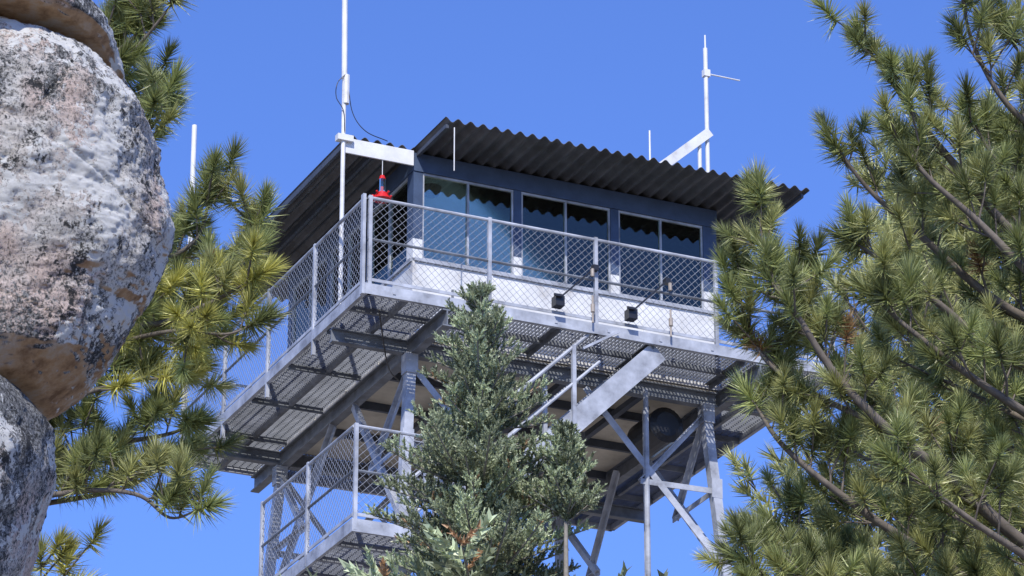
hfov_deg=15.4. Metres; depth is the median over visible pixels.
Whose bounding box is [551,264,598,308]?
floodlight
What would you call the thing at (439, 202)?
cab ceiling
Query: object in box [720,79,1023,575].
pine tree
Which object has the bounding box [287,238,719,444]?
cab lower walls
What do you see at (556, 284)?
window sills and mullions
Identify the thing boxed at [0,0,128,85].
granite boulder
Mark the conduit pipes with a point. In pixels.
(646, 498)
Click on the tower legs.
(409, 368)
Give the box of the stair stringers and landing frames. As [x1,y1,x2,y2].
[281,345,665,575]
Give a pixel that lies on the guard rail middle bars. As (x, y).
(452, 254)
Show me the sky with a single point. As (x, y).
(601, 74)
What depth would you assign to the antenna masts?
49.99 m
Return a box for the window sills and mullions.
[292,173,719,347]
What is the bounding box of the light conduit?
[582,330,619,349]
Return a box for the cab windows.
[294,176,701,346]
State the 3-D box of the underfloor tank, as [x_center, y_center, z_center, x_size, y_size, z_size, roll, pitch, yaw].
[1.842,1.838,48.440,0.480,0.520,0.690,10,-25,-23]
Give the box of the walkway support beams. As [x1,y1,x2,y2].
[207,301,807,530]
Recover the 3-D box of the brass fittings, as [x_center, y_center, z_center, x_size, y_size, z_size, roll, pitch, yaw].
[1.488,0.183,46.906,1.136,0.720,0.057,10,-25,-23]
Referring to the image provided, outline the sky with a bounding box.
[31,0,1023,575]
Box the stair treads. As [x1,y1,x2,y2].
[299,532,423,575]
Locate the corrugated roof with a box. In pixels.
[233,117,809,301]
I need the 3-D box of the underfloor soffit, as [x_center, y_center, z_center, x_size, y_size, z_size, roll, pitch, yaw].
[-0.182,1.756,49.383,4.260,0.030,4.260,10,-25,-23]
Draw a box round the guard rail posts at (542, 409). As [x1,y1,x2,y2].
[180,193,834,575]
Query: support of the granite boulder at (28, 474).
on the ground
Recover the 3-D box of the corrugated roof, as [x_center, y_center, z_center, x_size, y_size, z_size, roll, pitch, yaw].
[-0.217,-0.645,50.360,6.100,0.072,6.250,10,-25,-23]
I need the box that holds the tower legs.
[263,351,731,575]
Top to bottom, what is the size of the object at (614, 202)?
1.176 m
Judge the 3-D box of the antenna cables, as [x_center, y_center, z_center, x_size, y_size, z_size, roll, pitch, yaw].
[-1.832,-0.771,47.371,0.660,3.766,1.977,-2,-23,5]
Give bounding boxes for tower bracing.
[272,368,720,575]
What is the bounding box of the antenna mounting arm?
[345,139,413,165]
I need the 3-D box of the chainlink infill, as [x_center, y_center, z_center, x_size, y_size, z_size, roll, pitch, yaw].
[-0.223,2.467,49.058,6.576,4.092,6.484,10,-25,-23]
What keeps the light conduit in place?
attached to the walkway edge channel
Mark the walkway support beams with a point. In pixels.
(292, 456)
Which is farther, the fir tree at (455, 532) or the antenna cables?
the antenna cables
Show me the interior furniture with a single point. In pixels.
(446, 257)
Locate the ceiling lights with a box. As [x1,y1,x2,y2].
[424,183,438,197]
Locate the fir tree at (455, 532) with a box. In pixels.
[278,279,668,575]
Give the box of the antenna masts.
[185,0,739,413]
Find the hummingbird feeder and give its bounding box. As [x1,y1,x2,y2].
[372,160,391,203]
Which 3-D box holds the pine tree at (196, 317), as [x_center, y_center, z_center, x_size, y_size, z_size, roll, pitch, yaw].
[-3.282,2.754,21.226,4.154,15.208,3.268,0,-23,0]
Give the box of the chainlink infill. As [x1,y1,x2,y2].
[184,200,830,575]
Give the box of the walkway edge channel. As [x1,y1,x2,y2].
[191,282,827,531]
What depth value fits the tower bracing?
48.03 m
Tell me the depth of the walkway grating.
48.08 m
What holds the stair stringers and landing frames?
on the ground
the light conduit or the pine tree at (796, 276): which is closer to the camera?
the pine tree at (796, 276)
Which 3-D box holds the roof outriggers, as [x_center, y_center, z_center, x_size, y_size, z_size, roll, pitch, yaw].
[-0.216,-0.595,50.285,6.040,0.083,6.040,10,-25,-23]
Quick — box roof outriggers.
[232,124,803,293]
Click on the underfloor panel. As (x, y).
(537, 431)
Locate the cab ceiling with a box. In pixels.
[424,178,509,272]
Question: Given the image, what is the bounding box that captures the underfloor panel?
[534,425,585,477]
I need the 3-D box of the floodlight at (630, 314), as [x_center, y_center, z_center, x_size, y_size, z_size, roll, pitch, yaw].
[1.693,0.123,47.008,0.680,0.670,0.174,12,-26,-25]
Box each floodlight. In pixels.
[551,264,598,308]
[624,277,670,321]
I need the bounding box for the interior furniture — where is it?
[436,254,478,267]
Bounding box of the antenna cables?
[335,74,399,381]
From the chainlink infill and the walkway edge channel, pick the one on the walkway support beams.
the walkway edge channel
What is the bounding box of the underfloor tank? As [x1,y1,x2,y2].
[627,406,682,458]
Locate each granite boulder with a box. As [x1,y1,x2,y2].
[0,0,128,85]
[0,16,174,420]
[0,375,56,575]
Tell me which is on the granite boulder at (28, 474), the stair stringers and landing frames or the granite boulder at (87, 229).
the granite boulder at (87, 229)
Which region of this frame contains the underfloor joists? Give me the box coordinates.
[334,373,642,480]
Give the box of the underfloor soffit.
[305,343,715,490]
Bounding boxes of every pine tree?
[31,0,296,575]
[690,0,1023,575]
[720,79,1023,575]
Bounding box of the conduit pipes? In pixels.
[642,388,650,575]
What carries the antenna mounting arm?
attached to the roof outriggers
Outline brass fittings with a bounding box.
[591,268,672,336]
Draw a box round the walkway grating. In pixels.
[195,295,821,524]
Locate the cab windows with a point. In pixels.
(581, 220)
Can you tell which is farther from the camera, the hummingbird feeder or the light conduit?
the hummingbird feeder
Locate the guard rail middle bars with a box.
[183,238,814,546]
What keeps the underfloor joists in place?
on the walkway support beams

